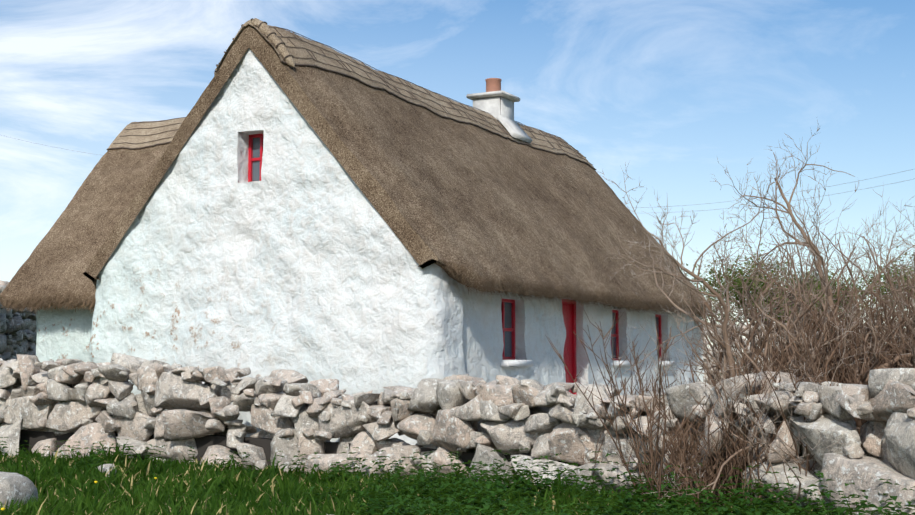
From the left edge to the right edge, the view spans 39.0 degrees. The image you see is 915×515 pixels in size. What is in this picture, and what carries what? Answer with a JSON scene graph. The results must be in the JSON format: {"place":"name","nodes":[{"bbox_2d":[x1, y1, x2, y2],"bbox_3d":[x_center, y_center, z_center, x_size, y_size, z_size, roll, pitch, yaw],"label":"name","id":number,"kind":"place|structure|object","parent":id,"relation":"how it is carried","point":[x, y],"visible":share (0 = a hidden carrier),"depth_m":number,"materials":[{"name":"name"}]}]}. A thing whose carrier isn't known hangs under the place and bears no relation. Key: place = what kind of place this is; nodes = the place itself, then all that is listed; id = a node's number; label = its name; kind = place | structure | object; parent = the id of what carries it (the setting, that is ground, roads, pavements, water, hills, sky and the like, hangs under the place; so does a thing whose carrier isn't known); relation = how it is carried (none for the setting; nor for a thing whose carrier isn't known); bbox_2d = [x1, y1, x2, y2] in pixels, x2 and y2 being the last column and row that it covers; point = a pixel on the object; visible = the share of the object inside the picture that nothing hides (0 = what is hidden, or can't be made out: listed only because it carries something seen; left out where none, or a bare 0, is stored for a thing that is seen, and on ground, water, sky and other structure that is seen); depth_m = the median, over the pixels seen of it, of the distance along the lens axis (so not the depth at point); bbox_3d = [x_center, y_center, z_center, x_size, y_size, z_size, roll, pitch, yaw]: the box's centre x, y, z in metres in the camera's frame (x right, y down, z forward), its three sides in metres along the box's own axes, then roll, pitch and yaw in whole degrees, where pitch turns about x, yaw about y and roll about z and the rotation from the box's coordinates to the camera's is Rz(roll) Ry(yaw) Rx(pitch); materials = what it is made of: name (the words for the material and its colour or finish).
{"place":"outdoors","nodes":[
{"label":"outdoors","id":0,"kind":"place"},
{"bbox_2d":[0,441,906,514],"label":"grass","id":1,"kind":"structure","parent":0,"point":[245,490],"depth_m":11.95,"materials":[{"name":"green plant"}]},
{"bbox_2d":[0,0,914,363],"label":"sky","id":2,"kind":"structure","parent":0,"point":[671,89],"materials":[{"name":"blue"}]},
{"bbox_2d":[6,136,912,212],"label":"wires","id":3,"kind":"object","parent":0,"point":[695,204],"visible":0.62,"depth_m":58.99,"materials":[{"name":"grey metal"}]},
{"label":"ground","id":4,"kind":"structure","parent":0,"visible":0},
{"bbox_2d":[0,280,36,360],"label":"ruin wall","id":5,"kind":"structure","parent":4,"relation":"on","point":[19,327],"depth_m":28.29,"materials":[{"name":"stone"}]},
{"bbox_2d":[36,305,93,361],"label":"wing walls","id":6,"kind":"structure","parent":4,"relation":"on","point":[64,334],"depth_m":20.79,"materials":[{"name":"white paint"}]},
{"bbox_2d":[0,143,169,307],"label":"thatched roof","id":7,"kind":"structure","parent":6,"relation":"on","point":[67,248],"depth_m":21.40,"materials":[{"name":"beige wicker"}]},
{"bbox_2d":[0,284,95,313],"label":"thatch eave","id":8,"kind":"object","parent":7,"relation":"attached to","point":[68,306],"visible":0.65,"depth_m":20.31,"materials":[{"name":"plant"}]},
{"bbox_2d":[107,117,185,149],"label":"wing rods","id":9,"kind":"object","parent":7,"relation":"on","point":[146,135],"visible":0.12,"depth_m":22.93,"materials":[{"name":"brown wood"}]},
{"bbox_2d":[109,118,184,149],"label":"roof ridge","id":10,"kind":"structure","parent":7,"relation":"on","point":[121,138],"depth_m":23.08,"materials":[{"name":"beige wicker"}]},
{"bbox_2d":[0,464,327,514],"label":"loose rocks","id":11,"kind":"object","parent":4,"relation":"on","point":[17,485],"visible":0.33,"depth_m":10.66,"materials":[{"name":"stone"}]},
{"bbox_2d":[89,48,465,444],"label":"gable","id":12,"kind":"structure","parent":4,"relation":"on","point":[298,257],"depth_m":17.81,"materials":[{"name":"white paint"}]},
{"bbox_2d":[248,133,263,181],"bbox_3d":[-2.778,-1.397,18.322,0.440,0.740,0.060,-2,-5,28],"label":"window frame","id":13,"kind":"object","parent":12,"relation":"attached to","point":[251,159],"visible":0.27,"depth_m":18.37,"materials":[{"name":"red wood"}]},
{"bbox_2d":[252,137,263,180],"bbox_3d":[-2.774,-1.396,18.330,0.385,0.685,0.001,-2,-5,28],"label":"window glass","id":14,"kind":"object","parent":13,"relation":"in","point":[256,164],"depth_m":18.38,"materials":[{"name":"grey glass"}]},
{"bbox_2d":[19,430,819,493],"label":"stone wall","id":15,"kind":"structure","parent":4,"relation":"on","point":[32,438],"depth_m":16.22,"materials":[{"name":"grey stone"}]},
{"bbox_2d":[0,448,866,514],"bbox_3d":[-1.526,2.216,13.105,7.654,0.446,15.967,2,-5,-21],"label":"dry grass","id":16,"kind":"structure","parent":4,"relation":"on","point":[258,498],"depth_m":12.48,"materials":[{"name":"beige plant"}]},
{"bbox_2d":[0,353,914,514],"bbox_3d":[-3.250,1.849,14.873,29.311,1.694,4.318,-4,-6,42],"label":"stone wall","id":17,"kind":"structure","parent":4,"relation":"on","point":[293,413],"depth_m":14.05,"materials":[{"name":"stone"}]},
{"bbox_2d":[0,437,914,514],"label":"weeds","id":18,"kind":"object","parent":4,"relation":"on","point":[455,486],"visible":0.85,"depth_m":10.26,"materials":[{"name":"green plant"}]},
{"bbox_2d":[460,284,696,419],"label":"front wall","id":19,"kind":"structure","parent":4,"relation":"on","point":[482,338],"depth_m":20.34,"materials":[{"name":"white paint"}]},
{"bbox_2d":[502,299,514,359],"bbox_3d":[0.666,1.057,19.003,0.060,0.920,0.760,-2,-5,28],"label":"window frame","id":20,"kind":"object","parent":19,"relation":"attached to","point":[504,329],"visible":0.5,"depth_m":19.21,"materials":[{"name":"red wood"}]},
{"bbox_2d":[501,302,511,356],"bbox_3d":[0.658,1.058,19.007,0.001,0.865,0.705,-2,-5,28],"label":"window glass","id":21,"kind":"object","parent":20,"relation":"in","point":[508,324],"depth_m":19.19,"materials":[{"name":"black glass"}]},
{"bbox_2d":[501,360,532,366],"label":"sill","id":22,"kind":"structure","parent":19,"relation":"attached to","point":[516,363],"depth_m":18.71,"materials":[{"name":"white paint"}]},
{"bbox_2d":[562,299,576,394],"bbox_3d":[1.718,1.780,21.019,0.100,2.230,0.920,-2,-5,28],"label":"door","id":23,"kind":"structure","parent":19,"relation":"attached to","point":[569,318],"depth_m":21.29,"materials":[{"name":"red paint"}]},
{"bbox_2d":[611,310,618,359],"bbox_3d":[2.697,1.374,22.859,0.060,0.920,0.740,-2,-5,28],"label":"window frame","id":24,"kind":"object","parent":19,"relation":"attached to","point":[616,335],"visible":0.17,"depth_m":23.13,"materials":[{"name":"red wood"}]},
{"bbox_2d":[611,313,615,357],"bbox_3d":[2.689,1.375,22.863,0.001,0.865,0.685,-2,-5,28],"label":"window glass","id":25,"kind":"object","parent":24,"relation":"in","point":[613,339],"depth_m":23.06,"materials":[{"name":"black glass"}]},
{"bbox_2d":[611,360,633,365],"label":"sill","id":26,"kind":"structure","parent":19,"relation":"attached to","point":[624,363],"depth_m":22.48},
{"bbox_2d":[655,314,661,360],"bbox_3d":[3.804,1.547,24.959,0.060,0.920,0.700,-2,-5,28],"label":"window frame","id":27,"kind":"object","parent":19,"relation":"attached to","point":[660,335],"visible":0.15,"depth_m":25.21,"materials":[{"name":"red wood"}]},
{"bbox_2d":[655,317,658,355],"bbox_3d":[3.796,1.547,24.963,0.001,0.865,0.645,-2,-5,28],"label":"window glass","id":28,"kind":"object","parent":27,"relation":"in","point":[657,321],"depth_m":25.17,"materials":[{"name":"black glass"}]},
{"bbox_2d":[657,361,675,365],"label":"sill","id":29,"kind":"structure","parent":19,"relation":"attached to","point":[667,363],"depth_m":24.71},
{"bbox_2d":[668,314,703,381],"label":"walls","id":30,"kind":"structure","parent":4,"relation":"on","point":[697,334],"depth_m":26.55,"materials":[{"name":"white paint"}]},
{"bbox_2d":[82,26,711,314],"bbox_3d":[-0.269,-1.006,23.099,6.711,3.916,11.480,-2,-5,28],"label":"thatch","id":31,"kind":"object","parent":30,"relation":"on","point":[435,189],"visible":0.44,"depth_m":19.20,"materials":[{"name":"brown plant"}]},
{"bbox_2d":[214,18,294,75],"bbox_3d":[-2.874,-2.999,18.267,1.390,0.782,0.147,-2,-5,28],"label":"ridge end cap","id":32,"kind":"object","parent":31,"relation":"on","point":[266,30],"visible":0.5,"depth_m":18.07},
{"bbox_2d":[216,21,293,67],"bbox_3d":[-2.871,-3.003,18.264,1.305,0.649,0.174,-2,-5,28],"label":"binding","id":33,"kind":"object","parent":31,"relation":"on","point":[266,37],"visible":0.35,"depth_m":18.07,"materials":[{"name":"brown"}]},
{"bbox_2d":[216,24,593,167],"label":"roof ridge","id":34,"kind":"structure","parent":31,"relation":"on","point":[302,53],"depth_m":21.05,"materials":[{"name":"brown wicker"}]},
{"bbox_2d":[215,25,595,169],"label":"thatch rods","id":35,"kind":"object","parent":31,"relation":"on","point":[359,80],"visible":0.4,"depth_m":21.24,"materials":[{"name":"brown wood"}]},
{"bbox_2d":[274,27,579,156],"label":"cap pins","id":36,"kind":"object","parent":31,"relation":"on","point":[503,130],"visible":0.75,"depth_m":22.30,"materials":[{"name":"brown wood"}]},
{"bbox_2d":[473,96,513,124],"bbox_3d":[0.699,-2.626,25.068,0.620,0.875,0.620,-2,-5,28],"label":"chimney shaft","id":37,"kind":"object","parent":31,"relation":"on","point":[496,106],"visible":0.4,"depth_m":24.82,"materials":[{"name":"white paint"}]},
{"bbox_2d":[466,90,519,101],"bbox_3d":[0.699,-3.102,25.107,0.800,0.080,0.800,-2,-5,28],"label":"chimney cap","id":38,"kind":"object","parent":37,"relation":"on","point":[504,94],"visible":0.67,"depth_m":24.81,"materials":[{"name":"white concrete"}]},
{"bbox_2d":[485,78,500,91],"bbox_3d":[0.699,-3.306,25.124,0.316,0.310,0.316,-2,-5,28],"label":"chimney pot","id":39,"kind":"object","parent":38,"relation":"on","point":[493,84],"visible":0.77,"depth_m":25.00,"materials":[{"name":"orange ceramic"}]},
{"bbox_2d":[497,115,532,142],"bbox_3d":[1.089,-2.476,24.850,0.422,0.467,0.800,-2,-5,28],"label":"chimney flashing","id":40,"kind":"object","parent":31,"relation":"on","point":[514,129],"visible":1,"depth_m":24.69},
{"bbox_2d":[440,258,712,317],"bbox_3d":[2.616,0.672,21.480,0.446,0.538,11.347,-3,-5,28],"label":"thatch eave","id":41,"kind":"object","parent":31,"relation":"attached to","point":[499,291],"visible":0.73,"depth_m":19.28,"materials":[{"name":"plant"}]},
{"bbox_2d":[703,345,900,385],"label":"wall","id":42,"kind":"structure","parent":4,"relation":"on","point":[704,358],"depth_m":31.26,"materials":[{"name":"stone"}]},
{"bbox_3d":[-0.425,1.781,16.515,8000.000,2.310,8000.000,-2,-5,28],"label":"ground","id":43,"kind":"structure","parent":0,"visible":0},
{"bbox_2d":[546,120,914,514],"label":"thorn bush","id":44,"kind":"object","parent":43,"relation":"on","point":[827,355],"visible":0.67,"depth_m":11.51,"materials":[{"name":"brown plant"}]},
{"bbox_2d":[689,241,845,350],"bbox_3d":[9.271,1.228,39.935,5.575,3.454,4.680,-2,-5,28],"label":"shrub","id":45,"kind":"object","parent":43,"relation":"on","point":[731,288],"depth_m":39.74,"materials":[{"name":"green plant"}]},
{"bbox_2d":[702,320,897,353],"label":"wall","id":46,"kind":"structure","parent":43,"relation":"on","point":[746,331],"depth_m":37.21,"materials":[{"name":"stone"}]},
{"bbox_2d":[757,269,852,331],"bbox_3d":[10.575,1.555,39.656,3.844,2.546,4.178,-2,-5,28],"label":"shrub","id":47,"kind":"object","parent":43,"relation":"on","point":[807,302],"depth_m":39.13,"materials":[{"name":"green plant"}]},
{"bbox_2d":[801,247,914,323],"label":"shrub","id":48,"kind":"object","parent":43,"relation":"on","point":[881,276],"depth_m":39.72,"materials":[{"name":"green plant"}]}
]}

